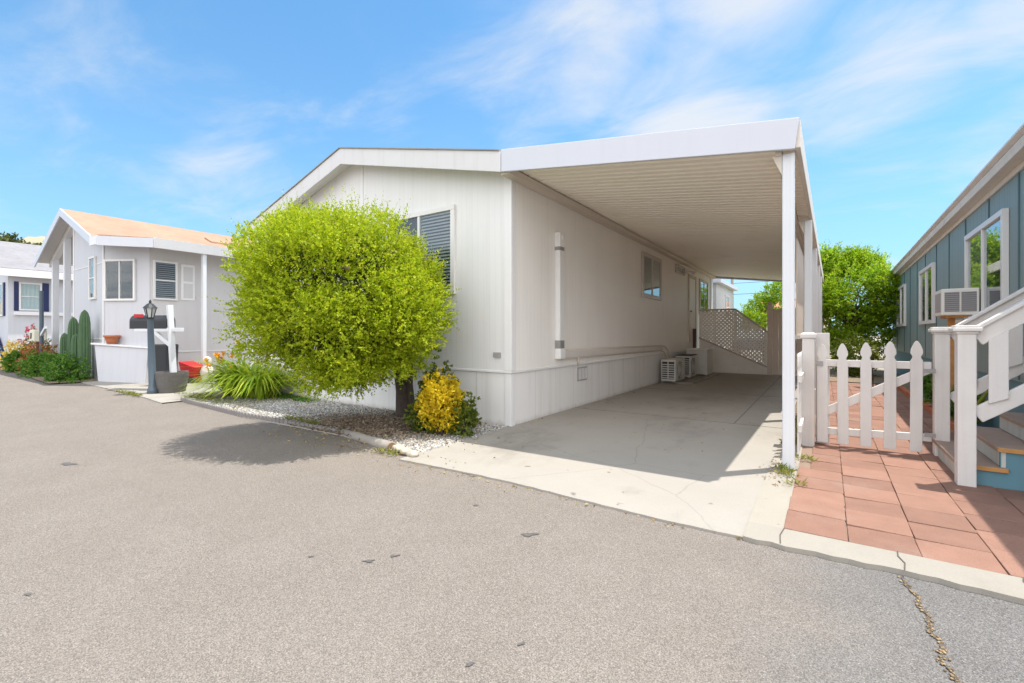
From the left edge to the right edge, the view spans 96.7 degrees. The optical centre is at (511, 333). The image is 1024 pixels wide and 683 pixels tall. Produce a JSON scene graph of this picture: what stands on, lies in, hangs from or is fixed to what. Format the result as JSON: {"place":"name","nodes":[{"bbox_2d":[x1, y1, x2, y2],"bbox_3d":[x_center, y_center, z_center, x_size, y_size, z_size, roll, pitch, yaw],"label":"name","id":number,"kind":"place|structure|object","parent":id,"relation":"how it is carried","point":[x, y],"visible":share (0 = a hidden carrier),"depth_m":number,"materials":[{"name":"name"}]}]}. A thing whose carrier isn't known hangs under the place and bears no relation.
{"place":"outdoors","nodes":[
{"label":"outdoors","id":0,"kind":"place"},
{"bbox_2d":[0,341,3,357],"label":"porch steps","id":1,"kind":"structure","parent":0,"point":[1,349],"depth_m":16.39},
{"bbox_2d":[22,236,44,243],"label":"hill","id":2,"kind":"structure","parent":0,"point":[39,239],"depth_m":128.61,"materials":[{"name":"beige"}]},
{"bbox_2d":[0,231,30,243],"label":"tree","id":3,"kind":"object","parent":2,"relation":"on","point":[7,237],"visible":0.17,"depth_m":100.73,"materials":[{"name":"green plant"}]},
{"bbox_2d":[0,365,97,383],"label":"planting bed","id":4,"kind":"object","parent":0,"point":[39,378],"visible":0.21,"depth_m":10.83,"materials":[{"name":"soil"}]},
{"bbox_2d":[0,339,32,369],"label":"flower bush","id":5,"kind":"object","parent":4,"relation":"on","point":[10,346],"visible":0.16,"depth_m":12.99,"materials":[{"name":"yellow plant"}]},
{"bbox_2d":[0,323,51,372],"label":"flower bush","id":6,"kind":"object","parent":4,"relation":"on","point":[11,357],"visible":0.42,"depth_m":12.39,"materials":[{"name":"pink plant"}]},
{"bbox_2d":[14,338,57,372],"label":"flower bush","id":7,"kind":"object","parent":4,"relation":"on","point":[47,347],"visible":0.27,"depth_m":12.29,"materials":[{"name":"red plant"}]},
{"bbox_2d":[29,330,46,352],"bbox_3d":[-13.553,0.456,13.009,0.500,1.140,0.292,0,0,34],"label":"mailbox","id":8,"kind":"object","parent":4,"relation":"on","point":[33,335],"visible":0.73,"depth_m":12.84,"materials":[{"name":"beige metal"}]},
{"bbox_2d":[12,349,65,377],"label":"shrub","id":9,"kind":"object","parent":4,"relation":"on","point":[32,364],"visible":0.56,"depth_m":11.46,"materials":[{"name":"green plant"}]},
{"bbox_2d":[39,291,46,366],"bbox_3d":[-12.546,-0.074,12.200,0.707,2.200,0.086,0,0,35],"label":"signpost","id":10,"kind":"object","parent":4,"relation":"on","point":[42,329],"visible":0.76,"depth_m":12.34,"materials":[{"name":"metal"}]},
{"bbox_2d":[37,350,93,383],"bbox_3d":[-10.674,0.817,10.892,1.684,0.859,0.983,0,0,34],"label":"shrub","id":11,"kind":"object","parent":4,"relation":"on","point":[56,367],"visible":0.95,"depth_m":10.73,"materials":[{"name":"green plant"}]},
{"bbox_2d":[59,310,90,378],"bbox_3d":[-10.993,0.250,11.460,1.602,1.680,0.386,0,0,34],"label":"cactus","id":12,"kind":"object","parent":4,"relation":"on","point":[75,340],"visible":0.76,"depth_m":11.05,"materials":[{"name":"green plant"}]},
{"bbox_2d":[81,380,230,403],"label":"footpath","id":13,"kind":"structure","parent":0,"point":[142,388],"depth_m":9.59,"materials":[{"name":"concrete"}]},
{"bbox_2d":[143,300,157,393],"bbox_3d":[-7.286,0.261,9.168,0.266,1.910,0.250,0,0,34],"label":"lamp post","id":14,"kind":"object","parent":13,"relation":"on","point":[150,308],"visible":0.98,"depth_m":9.13,"materials":[{"name":"metal"}]},
{"bbox_2d":[129,305,183,372],"bbox_3d":[-7.546,0.302,9.743,1.115,1.832,0.291,0,0,1],"label":"mailbox","id":15,"kind":"object","parent":13,"relation":"on","point":[162,323],"visible":0.85,"depth_m":9.62,"materials":[{"name":"black paint"}]},
{"bbox_2d":[155,344,178,371],"bbox_3d":[-7.863,0.710,10.339,0.364,0.960,0.329,0,0,1],"label":"rubbish bin","id":16,"kind":"object","parent":13,"relation":"on","point":[162,356],"visible":0.33,"depth_m":10.18,"materials":[{"name":"black paint"}]},
{"bbox_2d":[155,370,188,392],"bbox_3d":[-7.078,0.990,9.440,0.614,0.420,0.610,0,0,34],"label":"barrel planter","id":17,"kind":"object","parent":13,"relation":"on","point":[166,381],"visible":0.87,"depth_m":9.23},
{"bbox_2d":[200,356,213,382],"bbox_3d":[-7.363,0.885,10.991,0.300,0.690,0.292,0,0,34],"label":"garden statue","id":18,"kind":"object","parent":13,"relation":"on","point":[204,366],"visible":0.38,"depth_m":10.90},
{"bbox_2d":[178,361,202,382],"bbox_3d":[-7.699,0.925,10.950,0.440,0.545,0.387,0,0,13],"label":"garden cart","id":19,"kind":"object","parent":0,"point":[191,366],"visible":0.51,"depth_m":10.82,"materials":[{"name":"red paint"}]},
{"bbox_2d":[0,363,1023,682],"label":"road","id":20,"kind":"structure","parent":0,"point":[152,541],"depth_m":2.29,"materials":[{"name":"grey asphalt"}]},
{"bbox_2d":[62,462,76,464],"bbox_3d":[-4.265,1.246,4.370,0.212,0.001,0.085,0,0,24],"label":"road stain","id":21,"kind":"object","parent":20,"relation":"on","point":[66,463],"visible":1,"depth_m":4.38,"materials":[{"name":"grey asphalt"}]},
{"bbox_2d":[216,389,796,538],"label":"leaf litter","id":22,"kind":"object","parent":20,"relation":"on","point":[653,519],"visible":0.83,"depth_m":5.61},
{"bbox_2d":[523,533,538,536],"bbox_3d":[0.114,1.246,2.834,0.113,0.001,0.054,0,0,-22],"label":"road stain","id":23,"kind":"object","parent":20,"relation":"on","point":[527,534],"visible":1,"depth_m":2.83,"materials":[{"name":"grey asphalt"}]},
{"bbox_2d":[335,443,964,682],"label":"debris","id":24,"kind":"object","parent":20,"relation":"on","point":[931,629],"visible":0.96,"depth_m":1.94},
{"bbox_2d":[900,576,959,682],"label":"road crack","id":25,"kind":"object","parent":20,"relation":"on","point":[931,632],"visible":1,"depth_m":1.89,"materials":[{"name":"black asphalt"}]},
{"bbox_2d":[0,0,1023,335],"label":"sky","id":26,"kind":"structure","parent":0,"point":[196,115],"materials":[{"name":"blue"}]},
{"bbox_2d":[399,372,796,537],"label":"driveway","id":27,"kind":"structure","parent":0,"point":[713,482],"depth_m":4.74,"materials":[{"name":"concrete"}]},
{"bbox_2d":[406,450,418,456],"bbox_3d":[-1.004,1.216,4.609,0.153,0.087,0.105,0,0,34],"label":"edging stone","id":28,"kind":"object","parent":27,"relation":"on","point":[412,453],"visible":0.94,"depth_m":4.57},
{"bbox_2d":[114,388,873,485],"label":"weeds","id":29,"kind":"object","parent":27,"relation":"on","point":[784,468],"visible":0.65,"depth_m":5.27,"materials":[{"name":"green plant"}]},
{"bbox_2d":[501,117,823,470],"bbox_3d":[5.093,-0.555,10.455,3.472,3.609,13.570,0,0,34],"label":"carport","id":30,"kind":"object","parent":27,"relation":"on","point":[733,201],"visible":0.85,"depth_m":5.88,"materials":[{"name":"paint"}]},
{"bbox_2d":[575,375,781,427],"bbox_3d":[4.793,1.240,10.408,3.030,0.020,8.806,0,0,34],"label":"driveway joint","id":31,"kind":"object","parent":27,"relation":"on","point":[705,420],"visible":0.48,"depth_m":7.28,"materials":[{"name":"grey concrete"}]},
{"bbox_2d":[661,373,718,383],"bbox_3d":[5.047,1.225,12.720,0.780,0.050,3.300,0,0,34],"label":"equipment pad","id":32,"kind":"object","parent":27,"relation":"on","point":[697,378],"visible":0.43,"depth_m":12.00,"materials":[{"name":"concrete"}]},
{"bbox_2d":[661,358,684,382],"bbox_3d":[4.125,0.915,11.613,0.368,0.560,0.969,0,0,34],"label":"air conditioner","id":33,"kind":"object","parent":32,"relation":"on","point":[673,370],"visible":1,"depth_m":11.28,"materials":[{"name":"grey metal"}]},
{"bbox_2d":[676,354,696,377],"bbox_3d":[4.856,0.880,12.664,0.408,0.630,0.730,0,0,34],"label":"air conditioner","id":34,"kind":"object","parent":32,"relation":"on","point":[690,365],"visible":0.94,"depth_m":12.35,"materials":[{"name":"grey metal"}]},
{"bbox_2d":[693,329,695,347],"bbox_3d":[5.698,0.540,14.214,0.090,1.420,0.100,0,0,34],"label":"wooden post","id":35,"kind":"object","parent":32,"relation":"on","point":[694,338],"visible":0.36,"depth_m":14.16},
{"bbox_2d":[686,348,712,375],"bbox_3d":[5.538,0.810,13.439,0.600,0.770,0.780,0,0,34],"label":"air conditioner","id":36,"kind":"object","parent":32,"relation":"on","point":[704,361],"visible":0.84,"depth_m":13.09,"materials":[{"name":"grey metal"}]},
{"bbox_2d":[767,302,801,375],"bbox_3d":[8.276,0.145,13.390,1.367,2.210,0.170,0,0,34],"label":"vinyl fence","id":37,"kind":"object","parent":27,"relation":"on","point":[774,341],"visible":0.29,"depth_m":13.63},
{"bbox_2d":[781,404,801,445],"bbox_3d":[5.988,1.244,9.188,0.300,0.001,10.070,0,0,34],"label":"soil strip","id":38,"kind":"object","parent":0,"point":[796,419],"visible":0.13,"depth_m":6.91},
{"bbox_2d":[799,381,915,542],"bbox_3d":[7.371,1.240,9.697,1.610,0.001,17.670,0,0,34],"label":"paving bed","id":39,"kind":"object","parent":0,"point":[808,451],"visible":0.05,"depth_m":4.50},
{"bbox_2d":[797,341,815,452],"bbox_3d":[5.779,0.640,8.635,0.229,1.120,10.020,0,0,34],"label":"picket fence","id":40,"kind":"object","parent":39,"relation":"on","point":[800,417],"visible":0.24,"depth_m":4.61,"materials":[{"name":"paint"}]},
{"bbox_2d":[741,336,978,442],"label":"ground","id":41,"kind":"structure","parent":0,"point":[897,375],"depth_m":27.52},
{"bbox_2d":[0,241,72,355],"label":"mobile home","id":42,"kind":"object","parent":41,"relation":"on","point":[24,281],"visible":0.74,"depth_m":16.48,"materials":[{"name":"grey"}]},
{"bbox_2d":[0,283,2,315],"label":"window","id":43,"kind":"structure","parent":42,"relation":"in","point":[1,284],"depth_m":16.54,"materials":[{"name":"white glass"}]},
{"bbox_2d":[19,282,41,310],"bbox_3d":[-17.419,-1.350,16.470,0.048,1.000,0.580,0,0,34],"label":"window","id":44,"kind":"structure","parent":42,"relation":"in","point":[28,292],"depth_m":16.45,"materials":[{"name":"white glass"}]},
{"bbox_2d":[91,343,147,382],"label":"planter wall","id":45,"kind":"structure","parent":41,"relation":"on","point":[121,363],"depth_m":10.76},
{"bbox_2d":[103,335,120,343],"bbox_3d":[-9.556,0.129,10.866,0.320,0.202,0.320,0,0,34],"label":"flower pot","id":46,"kind":"object","parent":45,"relation":"on","point":[111,339],"visible":1,"depth_m":10.78,"materials":[{"name":"ceramic"}]},
{"bbox_2d":[34,208,266,377],"bbox_3d":[-8.013,-1.040,17.094,7.480,4.580,12.815,0,0,34],"label":"mobile home","id":47,"kind":"object","parent":41,"relation":"on","point":[125,271],"visible":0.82,"depth_m":11.52,"materials":[{"name":"beige"}]},
{"bbox_2d":[88,256,96,299],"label":"window","id":48,"kind":"structure","parent":47,"relation":"in","point":[92,270],"depth_m":11.52,"materials":[{"name":"clear"}]},
{"bbox_2d":[103,259,135,300],"bbox_3d":[-9.443,-1.300,10.957,0.840,1.000,0.048,0,0,7],"label":"window","id":49,"kind":"structure","parent":47,"relation":"in","point":[119,275],"depth_m":10.97,"materials":[{"name":"clear glass"}]},
{"bbox_2d":[153,260,177,300],"bbox_3d":[-8.471,-1.305,11.130,0.048,0.950,0.500,0,0,34],"label":"window","id":50,"kind":"structure","parent":47,"relation":"in","point":[165,273],"depth_m":11.14,"materials":[{"name":"white glass"}]},
{"bbox_2d":[209,397,505,452],"bbox_3d":[-3.163,1.254,7.158,6.500,0.032,1.750,0,0,34],"label":"gravel bed","id":51,"kind":"object","parent":41,"relation":"on","point":[412,440],"visible":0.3,"depth_m":6.00,"materials":[{"name":"grey gravel"}]},
{"bbox_2d":[171,339,306,399],"bbox_3d":[-5.097,0.656,8.919,3.336,1.129,2.515,0,0,34],"label":"lily plant","id":52,"kind":"object","parent":51,"relation":"on","point":[232,379],"visible":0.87,"depth_m":8.56,"materials":[{"name":"green plant"}]},
{"bbox_2d":[180,397,337,432],"bbox_3d":[-4.176,1.219,7.006,4.791,0.102,0.132,0,0,35],"label":"scalloped edging","id":53,"kind":"object","parent":51,"relation":"on","point":[234,412],"visible":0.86,"depth_m":6.69,"materials":[{"name":"grey concrete"}]},
{"bbox_2d":[274,393,320,402],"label":"grass","id":54,"kind":"structure","parent":51,"relation":"on","point":[296,398],"depth_m":8.52,"materials":[{"name":"green plant"}]},
{"bbox_2d":[201,182,460,417],"bbox_3d":[-2.190,-0.268,5.832,3.020,3.113,2.714,0,0,34],"label":"bush","id":55,"kind":"object","parent":51,"relation":"on","point":[286,315],"visible":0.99,"depth_m":5.10,"materials":[{"name":"green plant"}]},
{"bbox_2d":[340,429,395,450],"bbox_3d":[-1.690,1.220,5.281,1.104,0.121,0.120,0,0,44],"label":"border log","id":56,"kind":"object","parent":51,"relation":"on","point":[374,441],"visible":0.67,"depth_m":5.15,"materials":[{"name":"beige concrete"}]},
{"bbox_2d":[276,408,510,457],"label":"bark mulch","id":57,"kind":"object","parent":51,"relation":"on","point":[373,422],"visible":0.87,"depth_m":6.07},
{"bbox_2d":[392,444,404,452],"bbox_3d":[-1.206,1.214,4.821,0.185,0.102,0.129,0,0,34],"label":"edging stone","id":58,"kind":"object","parent":51,"relation":"on","point":[398,447],"visible":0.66,"depth_m":4.78,"materials":[{"name":"white stone"}]},
{"bbox_2d":[400,447,410,454],"bbox_3d":[-1.094,1.215,4.710,0.144,0.083,0.102,0,0,34],"label":"edging stone","id":59,"kind":"object","parent":51,"relation":"on","point":[405,450],"visible":0.66,"depth_m":4.68,"materials":[{"name":"white stone"}]},
{"bbox_2d":[403,390,442,435],"bbox_3d":[-1.083,1.043,5.758,0.671,0.674,0.599,0,0,34],"label":"shrub","id":60,"kind":"object","parent":51,"relation":"on","point":[415,419],"visible":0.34,"depth_m":5.66,"materials":[{"name":"green plant"}]},
{"bbox_2d":[418,346,459,395],"bbox_3d":[-0.993,0.703,6.130,0.583,1.106,0.524,0,0,-4],"label":"shrub","id":61,"kind":"object","parent":51,"relation":"on","point":[421,382],"visible":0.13,"depth_m":6.12,"materials":[{"name":"green plant"}]},
{"bbox_2d":[414,365,466,435],"bbox_3d":[-0.875,0.820,5.587,0.645,0.867,0.624,0,0,-17],"label":"shrub","id":62,"kind":"object","parent":51,"relation":"on","point":[443,394],"visible":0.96,"depth_m":5.46,"materials":[{"name":"yellow plant"}]},
{"bbox_2d":[446,391,481,437],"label":"shrub","id":63,"kind":"object","parent":51,"relation":"on","point":[467,418],"visible":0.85,"depth_m":5.47,"materials":[{"name":"green plant"}]},
{"bbox_2d":[247,147,712,425],"bbox_3d":[1.151,-0.945,13.263,6.795,4.430,13.800,0,0,34],"label":"mobile home","id":64,"kind":"object","parent":41,"relation":"on","point":[559,307],"visible":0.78,"depth_m":7.02,"materials":[{"name":"white"}]},
{"bbox_2d":[386,204,455,293],"bbox_3d":[-1.429,-1.230,7.001,1.460,1.300,0.048,0,0,34],"label":"window","id":65,"kind":"structure","parent":64,"relation":"in","point":[438,224],"depth_m":6.77,"materials":[{"name":"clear glass"}]},
{"bbox_2d":[641,251,661,300],"bbox_3d":[3.379,-1.370,10.978,0.048,1.040,1.460,0,0,34],"label":"window","id":66,"kind":"structure","parent":64,"relation":"in","point":[651,266],"depth_m":10.94,"materials":[{"name":"clear glass"}]},
{"bbox_2d":[675,264,684,275],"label":"window","id":67,"kind":"structure","parent":64,"relation":"in","point":[679,269],"depth_m":13.15,"materials":[{"name":"glass"}]},
{"bbox_2d":[688,274,696,341],"bbox_3d":[5.720,-0.800,14.380,0.082,2.100,1.000,0,0,34],"label":"door","id":68,"kind":"structure","parent":64,"relation":"in","point":[692,280],"depth_m":14.40,"materials":[{"name":"white"}]},
{"bbox_2d":[699,279,707,311],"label":"window","id":69,"kind":"structure","parent":64,"relation":"in","point":[703,285],"depth_m":15.73,"materials":[{"name":"clear glass"}]},
{"bbox_2d":[713,279,737,347],"bbox_3d":[7.441,-0.700,20.593,4.450,3.900,4.400,0,0,34],"label":"mobile home","id":70,"kind":"object","parent":41,"relation":"on","point":[723,290],"visible":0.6,"depth_m":18.92,"materials":[{"name":"paint"}]},
{"bbox_2d":[725,295,728,318],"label":"window","id":71,"kind":"structure","parent":70,"relation":"in","point":[726,297],"depth_m":19.44,"materials":[{"name":"clear glass"}]},
{"bbox_2d":[699,308,766,374],"bbox_3d":[6.973,0.223,14.417,1.986,2.055,0.125,0,0,34],"label":"ramp railing","id":72,"kind":"object","parent":41,"relation":"on","point":[726,359],"visible":0.94,"depth_m":14.39,"materials":[{"name":"white wood"}]},
{"bbox_2d":[733,331,763,352],"bbox_3d":[14.595,0.538,26.301,4.307,1.415,1.800,0,0,34],"label":"parked car","id":73,"kind":"object","parent":41,"relation":"on","point":[750,339],"visible":0.02,"depth_m":25.99,"materials":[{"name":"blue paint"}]},
{"bbox_2d":[737,281,795,359],"bbox_3d":[11.648,-0.705,20.545,2.764,4.016,2.539,0,0,34],"label":"tree","id":74,"kind":"object","parent":41,"relation":"on","point":[754,311],"visible":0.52,"depth_m":20.43,"materials":[{"name":"green plant"}]},
{"bbox_2d":[743,443,801,534],"bbox_3d":[2.300,1.258,3.889,0.220,0.060,2.823,0,0,34],"label":"concrete edge","id":75,"kind":"object","parent":41,"relation":"on","point":[771,507],"visible":0.53,"depth_m":3.42,"materials":[{"name":"grey concrete"}]},
{"bbox_2d":[731,279,854,335],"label":"utility pole","id":76,"kind":"object","parent":41,"relation":"on","point":[732,282],"visible":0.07,"depth_m":45.39,"materials":[{"name":"brown wood"}]},
{"bbox_2d":[743,521,1023,604],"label":"kerb","id":77,"kind":"structure","parent":41,"relation":"on","point":[1009,588],"depth_m":2.44,"materials":[{"name":"concrete"}]},
{"bbox_2d":[886,123,1023,427],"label":"mobile home","id":78,"kind":"object","parent":41,"relation":"on","point":[972,236],"visible":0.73,"depth_m":6.24,"materials":[{"name":"teal"}]},
{"bbox_2d":[896,284,905,326],"bbox_3d":[11.303,-0.800,13.226,0.058,1.160,1.850,0,0,35],"label":"window","id":79,"kind":"structure","parent":78,"relation":"in","point":[901,317],"depth_m":13.07,"materials":[{"name":"white glass"}]},
{"bbox_2d":[919,262,935,324],"bbox_3d":[8.719,-0.805,9.572,0.058,1.190,1.700,0,0,35],"label":"window","id":80,"kind":"structure","parent":78,"relation":"in","point":[927,276],"depth_m":9.47,"materials":[{"name":"white glass"}]},
{"bbox_2d":[964,208,1008,318],"bbox_3d":[6.134,-0.820,5.919,0.058,1.220,1.850,0,0,35],"label":"window","id":81,"kind":"structure","parent":78,"relation":"in","point":[976,241],"depth_m":5.75,"materials":[{"name":"clear glass"}]},
{"bbox_2d":[830,367,903,384],"bbox_3d":[10.563,1.210,14.129,1.700,0.001,6.750,0,0,34],"label":"planting bed","id":82,"kind":"object","parent":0,"point":[877,379],"visible":0.31,"depth_m":12.66,"materials":[{"name":"soil"}]},
{"bbox_2d":[830,331,886,376],"bbox_3d":[9.944,0.720,13.087,1.528,1.640,1.795,0,0,-33],"label":"shrub","id":83,"kind":"object","parent":82,"relation":"on","point":[848,344],"visible":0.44,"depth_m":12.97,"materials":[{"name":"green plant"}]},
{"bbox_2d":[818,239,901,368],"bbox_3d":[11.186,-0.947,14.766,3.241,4.502,3.251,0,0,34],"label":"tree","id":84,"kind":"object","parent":82,"relation":"on","point":[878,312],"visible":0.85,"depth_m":14.39,"materials":[{"name":"green plant"}]},
{"bbox_2d":[784,381,1023,577],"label":"paving","id":85,"kind":"structure","parent":0,"point":[943,516],"depth_m":3.28,"materials":[{"name":"red tile"}]},
{"bbox_2d":[800,332,816,446],"bbox_3d":[3.308,0.616,5.080,0.155,1.268,0.155,0,0,34],"label":"gate post","id":86,"kind":"object","parent":85,"relation":"on","point":[808,384],"visible":0.93,"depth_m":5.03,"materials":[{"name":"paint"}]},
{"bbox_2d":[816,341,935,451],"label":"picket gate","id":87,"kind":"structure","parent":86,"relation":"attached to","point":[919,368],"depth_m":4.81,"materials":[{"name":"paint"}]},
{"bbox_2d":[816,333,829,443],"bbox_3d":[3.500,0.609,5.127,0.130,1.242,0.035,0,0,34],"label":"fence board","id":88,"kind":"object","parent":85,"relation":"on","point":[823,338],"visible":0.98,"depth_m":5.10,"materials":[{"name":"paint"}]},
{"bbox_2d":[870,344,883,386],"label":"garden plant","id":89,"kind":"object","parent":85,"relation":"on","point":[875,356],"visible":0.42,"depth_m":10.32,"materials":[{"name":"green plant"}]},
{"bbox_2d":[896,385,953,430],"bbox_3d":[7.069,1.191,7.845,0.100,0.118,7.130,0,0,34],"label":"brick edging","id":90,"kind":"object","parent":85,"relation":"on","point":[928,406],"visible":0.33,"depth_m":7.32,"materials":[{"name":"brick"}]},
{"bbox_2d":[928,287,1023,490],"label":"porch steps","id":91,"kind":"structure","parent":85,"relation":"on","point":[972,454],"depth_m":3.68,"materials":[{"name":"white wood"}]},
{"bbox_2d":[881,370,932,404],"bbox_3d":[8.782,1.220,10.047,0.235,0.001,13.500,0,0,34],"label":"planting bed","id":92,"kind":"object","parent":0,"point":[906,385],"visible":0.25,"depth_m":10.58,"materials":[{"name":"soil"}]},
{"bbox_2d":[909,374,932,398],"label":"garden plant","id":93,"kind":"object","parent":92,"relation":"on","point":[927,378],"visible":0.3,"depth_m":8.28,"materials":[{"name":"green plant"}]},
{"bbox_2d":[923,376,932,403],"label":"garden plant","id":94,"kind":"object","parent":92,"relation":"on","point":[929,386],"visible":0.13,"depth_m":7.16,"materials":[{"name":"green plant"}]},
{"bbox_2d":[935,288,978,417],"bbox_3d":[6.113,0.320,6.266,0.372,1.860,0.508,0,0,35],"label":"air conditioner","id":95,"kind":"object","parent":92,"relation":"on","point":[951,305],"visible":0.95,"depth_m":6.11,"materials":[{"name":"white plastic"}]},
{"bbox_2d":[950,384,987,423],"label":"garden plant","id":96,"kind":"object","parent":92,"relation":"on","point":[952,409],"visible":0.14,"depth_m":5.94,"materials":[{"name":"green plant"}]},
{"bbox_2d":[977,389,987,404],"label":"plant","id":97,"kind":"object","parent":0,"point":[982,398],"visible":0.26,"depth_m":4.05,"materials":[{"name":"green plant"}]}
]}

